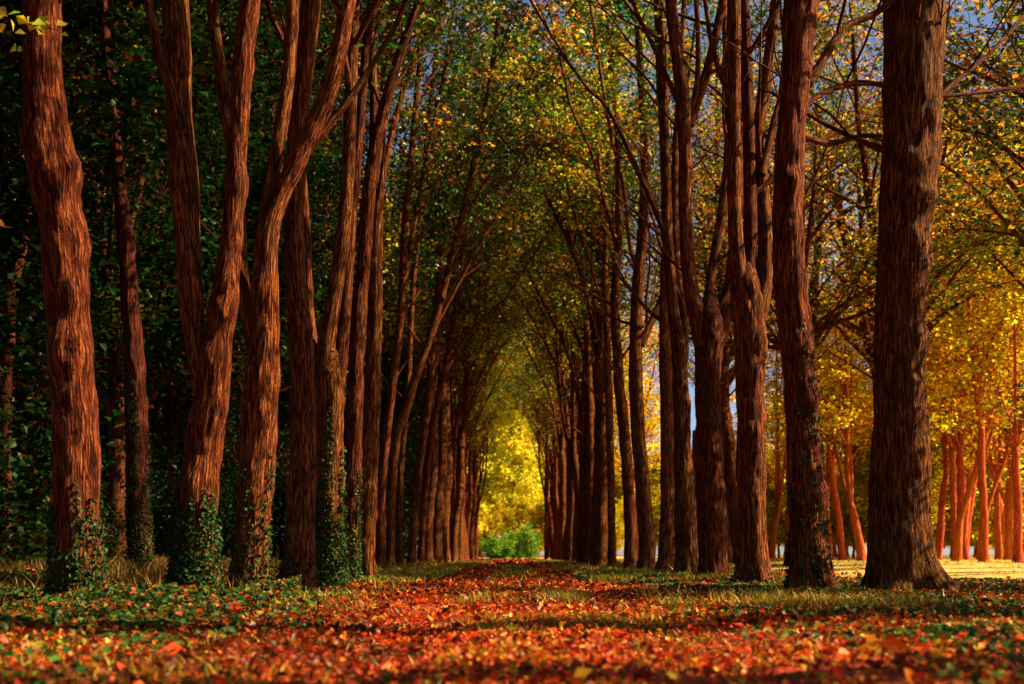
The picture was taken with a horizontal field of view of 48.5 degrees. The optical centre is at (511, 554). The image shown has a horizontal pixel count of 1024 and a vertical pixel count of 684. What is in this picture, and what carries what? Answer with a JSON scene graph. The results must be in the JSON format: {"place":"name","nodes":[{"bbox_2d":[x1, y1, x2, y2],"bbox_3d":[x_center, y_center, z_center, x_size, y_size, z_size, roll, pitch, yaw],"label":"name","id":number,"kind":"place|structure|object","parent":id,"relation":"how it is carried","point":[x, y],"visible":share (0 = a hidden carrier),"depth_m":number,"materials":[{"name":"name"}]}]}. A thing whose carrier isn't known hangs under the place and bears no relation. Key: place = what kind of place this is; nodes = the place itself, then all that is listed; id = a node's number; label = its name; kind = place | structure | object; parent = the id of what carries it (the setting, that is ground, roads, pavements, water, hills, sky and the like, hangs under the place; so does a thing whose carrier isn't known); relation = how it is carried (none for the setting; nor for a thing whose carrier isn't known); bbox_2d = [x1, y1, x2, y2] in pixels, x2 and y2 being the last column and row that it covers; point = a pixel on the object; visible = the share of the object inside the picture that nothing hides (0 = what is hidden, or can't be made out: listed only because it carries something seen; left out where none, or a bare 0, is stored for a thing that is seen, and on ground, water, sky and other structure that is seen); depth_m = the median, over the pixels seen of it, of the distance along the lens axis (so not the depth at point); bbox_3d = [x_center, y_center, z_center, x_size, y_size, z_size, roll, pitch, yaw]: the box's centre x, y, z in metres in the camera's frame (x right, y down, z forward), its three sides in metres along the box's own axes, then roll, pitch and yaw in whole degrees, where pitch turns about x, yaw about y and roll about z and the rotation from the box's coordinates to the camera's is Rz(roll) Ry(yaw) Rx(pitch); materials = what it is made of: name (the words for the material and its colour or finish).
{"place":"outdoors","nodes":[
{"label":"outdoors","id":0,"kind":"place"},
{"bbox_2d":[478,557,543,558],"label":"end meadow","id":1,"kind":"structure","parent":0,"point":[514,558],"depth_m":145.29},
{"bbox_2d":[479,533,517,558],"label":"shrub","id":2,"kind":"object","parent":1,"relation":"on","point":[493,548],"visible":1,"depth_m":137.16,"materials":[{"name":"green plant"}]},
{"bbox_2d":[478,304,544,557],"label":"yellow tree","id":3,"kind":"object","parent":1,"relation":"on","point":[488,499],"visible":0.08,"depth_m":187.72,"materials":[{"name":"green plant"}]},
{"bbox_2d":[488,492,534,537],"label":"young tree","id":4,"kind":"object","parent":1,"relation":"on","point":[521,506],"visible":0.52,"depth_m":160.65,"materials":[{"name":"yellow plant"}]},
{"bbox_2d":[483,353,549,537],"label":"yellow tree","id":5,"kind":"object","parent":1,"relation":"on","point":[509,477],"visible":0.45,"depth_m":169.61,"materials":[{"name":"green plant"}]},
{"bbox_2d":[0,559,1023,683],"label":"verge grass","id":6,"kind":"structure","parent":0,"point":[441,568],"depth_m":9.32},
{"bbox_2d":[0,555,1023,682],"bbox_3d":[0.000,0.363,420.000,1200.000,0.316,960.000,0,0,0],"label":"ground","id":7,"kind":"structure","parent":0,"point":[26,659],"depth_m":5.97,"materials":[{"name":"brown plant"}]},
{"bbox_2d":[0,0,111,596],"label":"avenue tree","id":8,"kind":"object","parent":7,"relation":"on","point":[76,539],"visible":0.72,"depth_m":10.23,"materials":[{"name":"brown plant"}]},
{"bbox_2d":[11,452,125,564],"bbox_3d":[-9.278,-0.745,22.549,2.914,2.508,3.161,0,-1,-10],"label":"shrub","id":9,"kind":"object","parent":7,"relation":"on","point":[31,543],"visible":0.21,"depth_m":22.10,"materials":[{"name":"green plant"}]},
{"bbox_2d":[0,0,144,566],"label":"avenue tree","id":10,"kind":"object","parent":7,"relation":"on","point":[6,379],"visible":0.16,"depth_m":20.92,"materials":[{"name":"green plant"}]},
{"bbox_2d":[0,0,154,471],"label":"tree","id":11,"kind":"object","parent":7,"relation":"on","point":[31,438],"visible":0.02,"depth_m":38.56,"materials":[{"name":"green plant"}]},
{"bbox_2d":[0,250,167,568],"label":"shrub","id":12,"kind":"object","parent":7,"relation":"on","point":[11,493],"visible":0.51,"depth_m":18.98,"materials":[{"name":"green plant"}]},
{"bbox_2d":[22,447,161,563],"bbox_3d":[-9.545,-0.921,25.094,3.180,2.760,2.713,5,-4,12],"label":"shrub","id":13,"kind":"object","parent":7,"relation":"on","point":[113,531],"visible":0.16,"depth_m":25.24,"materials":[{"name":"green plant"}]},
{"bbox_2d":[6,0,209,575],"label":"avenue tree","id":14,"kind":"object","parent":7,"relation":"on","point":[139,527],"visible":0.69,"depth_m":18.87,"materials":[{"name":"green plant"}]},
{"bbox_2d":[0,0,275,448],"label":"tree","id":15,"kind":"object","parent":7,"relation":"on","point":[30,397],"visible":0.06,"depth_m":31.24,"materials":[{"name":"green plant"}]},
{"bbox_2d":[0,568,303,634],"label":"ivy cover","id":16,"kind":"object","parent":7,"relation":"on","point":[122,602],"visible":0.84,"depth_m":8.56,"materials":[{"name":"green plant"}]},
{"bbox_2d":[0,0,340,561],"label":"tree","id":17,"kind":"object","parent":7,"relation":"on","point":[141,192],"visible":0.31,"depth_m":25.27,"materials":[{"name":"green plant"}]},
{"bbox_2d":[0,553,381,602],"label":"dry grass","id":18,"kind":"structure","parent":7,"relation":"on","point":[122,572],"depth_m":14.62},
{"bbox_2d":[0,0,387,392],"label":"tree","id":19,"kind":"object","parent":7,"relation":"on","point":[11,101],"visible":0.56,"depth_m":17.87,"materials":[{"name":"green plant"}]},
{"bbox_2d":[143,0,260,589],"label":"avenue tree","id":20,"kind":"object","parent":7,"relation":"on","point":[195,545],"visible":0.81,"depth_m":11.31,"materials":[{"name":"brown plant"}]},
{"bbox_2d":[150,432,286,560],"bbox_3d":[-8.663,-1.539,31.918,4.946,3.999,3.734,1,3,22],"label":"shrub","id":21,"kind":"object","parent":7,"relation":"on","point":[223,500],"visible":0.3,"depth_m":31.79,"materials":[{"name":"green plant"}]},
{"bbox_2d":[94,0,366,553],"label":"tree","id":22,"kind":"object","parent":7,"relation":"on","point":[163,407],"visible":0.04,"depth_m":42.84,"materials":[{"name":"green plant"}]},
{"bbox_2d":[91,0,395,480],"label":"tree","id":23,"kind":"object","parent":7,"relation":"on","point":[339,139],"visible":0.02,"depth_m":47.47,"materials":[{"name":"green plant"}]},
{"bbox_2d":[101,0,403,516],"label":"tree","id":24,"kind":"object","parent":7,"relation":"on","point":[256,170],"visible":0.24,"depth_m":34.84,"materials":[{"name":"green plant"}]},
{"bbox_2d":[146,0,439,542],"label":"tree","id":25,"kind":"object","parent":7,"relation":"on","point":[359,209],"visible":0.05,"depth_m":51.33,"materials":[{"name":"green plant"}]},
{"bbox_2d":[263,0,323,590],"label":"avenue tree","id":26,"kind":"object","parent":7,"relation":"on","point":[298,552],"visible":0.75,"depth_m":13.48,"materials":[{"name":"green plant"}]},
{"bbox_2d":[206,0,407,588],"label":"avenue tree","id":27,"kind":"object","parent":7,"relation":"on","point":[251,539],"visible":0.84,"depth_m":12.51,"materials":[{"name":"brown plant"}]},
{"bbox_2d":[264,0,430,587],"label":"avenue tree","id":28,"kind":"object","parent":7,"relation":"on","point":[331,344],"visible":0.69,"depth_m":14.57,"materials":[{"name":"brown plant"}]},
{"bbox_2d":[283,147,456,535],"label":"tree","id":29,"kind":"object","parent":7,"relation":"on","point":[385,362],"visible":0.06,"depth_m":71.27,"materials":[{"name":"green plant"}]},
{"bbox_2d":[250,0,524,576],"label":"avenue tree","id":30,"kind":"object","parent":7,"relation":"on","point":[371,423],"visible":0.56,"depth_m":18.29,"materials":[{"name":"brown plant"}]},
{"bbox_2d":[311,0,480,580],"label":"avenue tree","id":31,"kind":"object","parent":7,"relation":"on","point":[379,115],"visible":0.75,"depth_m":16.53,"materials":[{"name":"brown plant"}]},
{"bbox_2d":[319,0,525,569],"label":"avenue tree","id":32,"kind":"object","parent":7,"relation":"on","point":[407,233],"visible":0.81,"depth_m":30.49,"materials":[{"name":"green plant"}]},
{"bbox_2d":[352,0,522,565],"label":"avenue tree","id":33,"kind":"object","parent":7,"relation":"on","point":[399,510],"visible":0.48,"depth_m":36.51,"materials":[{"name":"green plant"}]},
{"bbox_2d":[383,0,525,564],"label":"avenue tree","id":34,"kind":"object","parent":7,"relation":"on","point":[445,226],"visible":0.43,"depth_m":40.38,"materials":[{"name":"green plant"}]},
{"bbox_2d":[382,72,529,561],"bbox_3d":[-2.908,-11.280,55.997,8.517,23.763,8.853,0,0,-6],"label":"avenue tree","id":35,"kind":"object","parent":7,"relation":"on","point":[444,541],"visible":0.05,"depth_m":55.54,"materials":[{"name":"green plant"}]},
{"bbox_2d":[381,60,540,562],"bbox_3d":[-2.490,-10.262,49.339,7.979,21.692,9.767,0,0,5],"label":"avenue tree","id":36,"kind":"object","parent":7,"relation":"on","point":[433,482],"visible":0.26,"depth_m":48.99,"materials":[{"name":"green plant"}]},
{"bbox_2d":[385,228,537,546],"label":"avenue tree","id":37,"kind":"object","parent":7,"relation":"on","point":[456,417],"visible":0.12,"depth_m":69.14,"materials":[{"name":"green plant"}]},
{"bbox_2d":[383,1,541,562],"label":"avenue tree","id":38,"kind":"object","parent":7,"relation":"on","point":[439,495],"visible":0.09,"depth_m":52.46,"materials":[{"name":"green plant"}]},
{"bbox_2d":[384,62,540,560],"bbox_3d":[-2.566,-12.978,61.940,9.989,27.156,12.227,0,0,-12],"label":"avenue tree","id":39,"kind":"object","parent":7,"relation":"on","point":[448,486],"visible":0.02,"depth_m":60.93,"materials":[{"name":"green plant"}]},
{"bbox_2d":[415,223,525,559],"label":"avenue tree","id":40,"kind":"object","parent":7,"relation":"on","point":[460,524],"visible":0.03,"depth_m":74.09,"materials":[{"name":"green plant"}]},
{"bbox_2d":[419,311,534,558],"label":"avenue tree","id":41,"kind":"object","parent":7,"relation":"on","point":[483,389],"visible":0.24,"depth_m":80.87,"materials":[{"name":"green plant"}]},
{"bbox_2d":[354,0,604,566],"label":"avenue tree","id":42,"kind":"object","parent":7,"relation":"on","point":[406,406],"visible":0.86,"depth_m":33.42,"materials":[{"name":"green plant"}]},
{"bbox_2d":[415,221,545,561],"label":"avenue tree","id":43,"kind":"object","parent":7,"relation":"on","point":[468,358],"visible":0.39,"depth_m":65.22,"materials":[{"name":"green plant"}]},
{"bbox_2d":[466,358,510,543],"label":"avenue tree","id":44,"kind":"object","parent":7,"relation":"on","point":[487,407],"visible":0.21,"depth_m":94.31,"materials":[{"name":"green plant"}]},
{"bbox_2d":[467,356,515,559],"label":"avenue tree","id":45,"kind":"object","parent":7,"relation":"on","point":[472,520],"visible":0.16,"depth_m":98.72,"materials":[{"name":"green plant"}]},
{"bbox_2d":[467,361,521,558],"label":"avenue tree","id":46,"kind":"object","parent":7,"relation":"on","point":[479,498],"visible":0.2,"depth_m":108.65,"materials":[{"name":"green plant"}]},
{"bbox_2d":[389,62,626,561],"bbox_3d":[-0.159,-9.119,44.153,10.160,19.212,5.443,0,0,16],"label":"avenue tree","id":47,"kind":"object","parent":7,"relation":"on","point":[448,361],"visible":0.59,"depth_m":44.40,"materials":[{"name":"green plant"}]},
{"bbox_2d":[0,557,1023,683],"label":"fallen leaves","id":48,"kind":"object","parent":7,"relation":"on","point":[562,637],"visible":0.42,"depth_m":5.85,"materials":[{"name":"orange plant"}]},
{"bbox_2d":[0,569,1023,683],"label":"ivy cover","id":49,"kind":"object","parent":7,"relation":"on","point":[67,648],"visible":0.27,"depth_m":6.51,"materials":[{"name":"green plant"}]},
{"bbox_2d":[507,337,553,557],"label":"avenue tree","id":50,"kind":"object","parent":7,"relation":"on","point":[549,512],"visible":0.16,"depth_m":96.81,"materials":[{"name":"brown plant"}]},
{"bbox_2d":[512,329,566,530],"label":"avenue tree","id":51,"kind":"object","parent":7,"relation":"on","point":[542,391],"visible":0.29,"depth_m":83.23,"materials":[{"name":"brown plant"}]},
{"bbox_2d":[515,298,572,560],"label":"avenue tree","id":52,"kind":"object","parent":7,"relation":"on","point":[568,550],"visible":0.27,"depth_m":65.75,"materials":[{"name":"brown plant"}]},
{"bbox_2d":[483,189,628,560],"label":"avenue tree","id":53,"kind":"object","parent":7,"relation":"on","point":[574,530],"visible":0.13,"depth_m":62.44,"materials":[{"name":"brown plant"}]},
{"bbox_2d":[445,1,672,562],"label":"avenue tree","id":54,"kind":"object","parent":7,"relation":"on","point":[584,433],"visible":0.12,"depth_m":50.82,"materials":[{"name":"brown plant"}]},
{"bbox_2d":[493,104,629,521],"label":"avenue tree","id":55,"kind":"object","parent":7,"relation":"on","point":[572,447],"visible":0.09,"depth_m":58.78,"materials":[{"name":"brown plant"}]},
{"bbox_2d":[483,86,643,562],"bbox_3d":[2.676,-11.032,54.736,9.356,23.225,9.352,0,0,0],"label":"avenue tree","id":56,"kind":"object","parent":7,"relation":"on","point":[577,387],"visible":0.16,"depth_m":54.79,"materials":[{"name":"brown plant"}]},
{"bbox_2d":[475,31,652,565],"bbox_3d":[1.775,-8.629,39.109,5.484,18.214,5.462,0,0,-29],"label":"avenue tree","id":57,"kind":"object","parent":7,"relation":"on","point":[611,509],"visible":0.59,"depth_m":38.89,"materials":[{"name":"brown plant"}]},
{"bbox_2d":[505,292,623,559],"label":"avenue tree","id":58,"kind":"object","parent":7,"relation":"on","point":[562,490],"visible":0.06,"depth_m":78.18,"materials":[{"name":"brown plant"}]},
{"bbox_2d":[434,0,711,565],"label":"avenue tree","id":59,"kind":"object","parent":7,"relation":"on","point":[599,533],"visible":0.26,"depth_m":42.56,"materials":[{"name":"brown plant"}]},
{"bbox_2d":[521,68,628,562],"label":"avenue tree","id":60,"kind":"object","parent":7,"relation":"on","point":[589,437],"visible":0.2,"depth_m":50.36,"materials":[{"name":"brown plant"}]},
{"bbox_2d":[500,48,660,560],"bbox_3d":[3.102,-10.867,48.063,8.215,22.921,8.539,0,0,6],"label":"avenue tree","id":61,"kind":"object","parent":7,"relation":"on","point":[580,251],"visible":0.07,"depth_m":47.90,"materials":[{"name":"green plant"}]},
{"bbox_2d":[480,0,717,568],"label":"avenue tree","id":62,"kind":"object","parent":7,"relation":"on","point":[630,539],"visible":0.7,"depth_m":32.90,"materials":[{"name":"brown plant"}]},
{"bbox_2d":[495,0,725,572],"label":"avenue tree","id":63,"kind":"object","parent":7,"relation":"on","point":[685,537],"visible":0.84,"depth_m":22.09,"materials":[{"name":"brown plant"}]},
{"bbox_2d":[516,0,727,569],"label":"avenue tree","id":64,"kind":"object","parent":7,"relation":"on","point":[638,338],"visible":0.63,"depth_m":28.85,"materials":[{"name":"brown plant"}]},
{"bbox_2d":[569,0,723,570],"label":"avenue tree","id":65,"kind":"object","parent":7,"relation":"on","point":[666,550],"visible":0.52,"depth_m":25.38,"materials":[{"name":"brown plant"}]},
{"bbox_2d":[571,0,881,575],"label":"avenue tree","id":66,"kind":"object","parent":7,"relation":"on","point":[709,316],"visible":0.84,"depth_m":20.02,"materials":[{"name":"brown plant"}]},
{"bbox_2d":[660,0,984,582],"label":"avenue tree","id":67,"kind":"object","parent":7,"relation":"on","point":[750,271],"visible":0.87,"depth_m":15.37,"materials":[{"name":"brown plant"}]},
{"bbox_2d":[637,575,1023,652],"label":"ivy cover","id":68,"kind":"object","parent":7,"relation":"on","point":[1000,585],"visible":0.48,"depth_m":8.75,"materials":[{"name":"green plant"}]},
{"bbox_2d":[648,0,1023,589],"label":"avenue tree","id":69,"kind":"object","parent":7,"relation":"on","point":[809,554],"visible":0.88,"depth_m":12.96,"materials":[{"name":"brown plant"}]},
{"bbox_2d":[717,0,958,593],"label":"avenue tree","id":70,"kind":"object","parent":7,"relation":"on","point":[901,552],"visible":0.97,"depth_m":13.52,"materials":[{"name":"brown plant"}]},
{"bbox_2d":[79,559,1023,683],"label":"path","id":71,"kind":"structure","parent":0,"point":[893,677],"depth_m":4.68,"materials":[{"name":"plant"}]},
{"bbox_2d":[153,0,1023,554],"label":"sky","id":72,"kind":"structure","parent":0,"point":[988,18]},
{"bbox_2d":[616,556,1023,580],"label":"meadow","id":73,"kind":"structure","parent":0,"point":[971,571],"depth_m":30.47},
{"bbox_2d":[611,310,694,557],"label":"grove tree","id":74,"kind":"object","parent":73,"relation":"on","point":[647,412],"visible":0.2,"depth_m":90.01,"materials":[{"name":"yellow plant"}]},
{"bbox_2d":[624,20,834,562],"bbox_3d":[8.832,-9.986,46.639,11.023,20.961,10.968,2,-2,-9],"label":"grove tree","id":75,"kind":"object","parent":73,"relation":"on","point":[729,551],"visible":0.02,"depth_m":45.48,"materials":[{"name":"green plant"}]},
{"bbox_2d":[503,0,965,564],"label":"grove tree","id":76,"kind":"object","parent":73,"relation":"on","point":[729,440],"visible":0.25,"depth_m":41.50,"materials":[{"name":"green plant"}]},
{"bbox_2d":[766,438,786,557],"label":"young tree","id":77,"kind":"object","parent":73,"relation":"on","point":[770,497],"visible":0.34,"depth_m":78.41,"materials":[{"name":"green plant"}]},
{"bbox_2d":[566,0,1023,481],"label":"grove tree","id":78,"kind":"object","parent":73,"relation":"on","point":[831,323],"visible":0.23,"depth_m":31.23,"materials":[{"name":"yellow plant"}]},
{"bbox_2d":[733,266,865,558],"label":"grove tree","id":79,"kind":"object","parent":73,"relation":"on","point":[779,480],"visible":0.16,"depth_m":55.72,"materials":[{"name":"brown plant"}]},
{"bbox_2d":[589,0,1011,565],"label":"grove tree","id":80,"kind":"object","parent":73,"relation":"on","point":[775,346],"visible":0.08,"depth_m":38.33,"materials":[{"name":"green plant"}]},
{"bbox_2d":[766,284,871,559],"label":"grove tree","id":81,"kind":"object","parent":73,"relation":"on","point":[826,472],"visible":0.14,"depth_m":51.93,"materials":[{"name":"yellow plant"}]},
{"bbox_2d":[764,211,875,560],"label":"grove tree","id":82,"kind":"object","parent":73,"relation":"on","point":[847,486],"visible":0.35,"depth_m":44.11,"materials":[{"name":"yellow plant"}]},
{"bbox_2d":[734,218,927,560],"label":"grove tree","id":83,"kind":"object","parent":73,"relation":"on","point":[842,554],"visible":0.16,"depth_m":46.92,"materials":[{"name":"yellow plant"}]},
{"bbox_2d":[645,0,1023,435],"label":"grove tree","id":84,"kind":"object","parent":73,"relation":"on","point":[865,324],"visible":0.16,"depth_m":35.63,"materials":[{"name":"yellow plant"}]},
{"bbox_2d":[670,0,1023,434],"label":"grove tree","id":85,"kind":"object","parent":73,"relation":"on","point":[931,325],"visible":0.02,"depth_m":37.45,"materials":[{"name":"yellow plant"}]},
{"bbox_2d":[825,361,872,532],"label":"young tree","id":86,"kind":"object","parent":73,"relation":"on","point":[857,488],"visible":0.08,"depth_m":67.56,"materials":[{"name":"yellow plant"}]},
{"bbox_2d":[691,0,1023,429],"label":"grove tree","id":87,"kind":"object","parent":73,"relation":"on","point":[869,193],"visible":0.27,"depth_m":30.62,"materials":[{"name":"yellow plant"}]},
{"bbox_2d":[750,0,1023,236],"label":"grove tree","id":88,"kind":"object","parent":73,"relation":"on","point":[999,140],"visible":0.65,"depth_m":21.52,"materials":[{"name":"yellow plant"}]},
{"bbox_2d":[850,421,967,541],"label":"young tree","id":89,"kind":"object","parent":73,"relation":"on","point":[936,475],"visible":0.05,"depth_m":57.20,"materials":[{"name":"orange plant"}]},
{"bbox_2d":[839,198,1007,559],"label":"grove tree","id":90,"kind":"object","parent":73,"relation":"on","point":[939,542],"visible":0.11,"depth_m":49.88,"materials":[{"name":"yellow plant"}]},
{"bbox_2d":[835,185,1019,555],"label":"grove tree","id":91,"kind":"object","parent":73,"relation":"on","point":[952,488],"visible":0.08,"depth_m":49.29,"materials":[{"name":"yellow plant"}]},
{"bbox_2d":[833,0,1023,335],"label":"grove tree","id":92,"kind":"object","parent":73,"relation":"on","point":[989,230],"visible":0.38,"depth_m":25.71,"materials":[{"name":"yellow plant"}]},
{"bbox_2d":[839,0,1023,287],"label":"grove tree","id":93,"kind":"object","parent":73,"relation":"on","point":[956,125],"visible":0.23,"depth_m":25.82,"materials":[{"name":"yellow plant"}]},
{"bbox_2d":[845,41,1023,561],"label":"grove tree","id":94,"kind":"object","parent":73,"relation":"on","point":[977,377],"visible":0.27,"depth_m":37.52,"materials":[{"name":"yellow plant"}]},
{"bbox_2d":[875,166,1023,559],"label":"grove tree","id":95,"kind":"object","parent":73,"relation":"on","point":[961,478],"visible":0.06,"depth_m":46.82,"materials":[{"name":"yellow plant"}]},
{"bbox_2d":[925,117,1023,560],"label":"grove tree","id":96,"kind":"object","parent":73,"relation":"on","point":[957,545],"visible":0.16,"depth_m":41.36,"materials":[{"name":"yellow plant"}]},
{"bbox_2d":[927,299,1023,559],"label":"grove tree","id":97,"kind":"object","parent":73,"relation":"on","point":[998,548],"visible":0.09,"depth_m":51.81,"materials":[{"name":"yellow plant"}]},
{"bbox_2d":[928,147,1023,562],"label":"grove tree","id":98,"kind":"object","parent":73,"relation":"on","point":[1017,554],"visible":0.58,"depth_m":35.87,"materials":[{"name":"yellow plant"}]},
{"bbox_2d":[931,212,1023,559],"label":"grove tree","id":99,"kind":"object","parent":73,"relation":"on","point":[1005,453],"visible":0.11,"depth_m":50.06,"materials":[{"name":"yellow plant"}]},
{"bbox_2d":[937,98,1023,559],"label":"grove tree","id":100,"kind":"object","parent":73,"relation":"on","point":[1008,540],"visible":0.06,"depth_m":47.49,"materials":[{"name":"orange plant"}]},
{"bbox_2d":[943,418,1023,550],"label":"young tree","id":101,"kind":"object","parent":73,"relation":"on","point":[975,522],"visible":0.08,"depth_m":62.24,"materials":[{"name":"yellow plant"}]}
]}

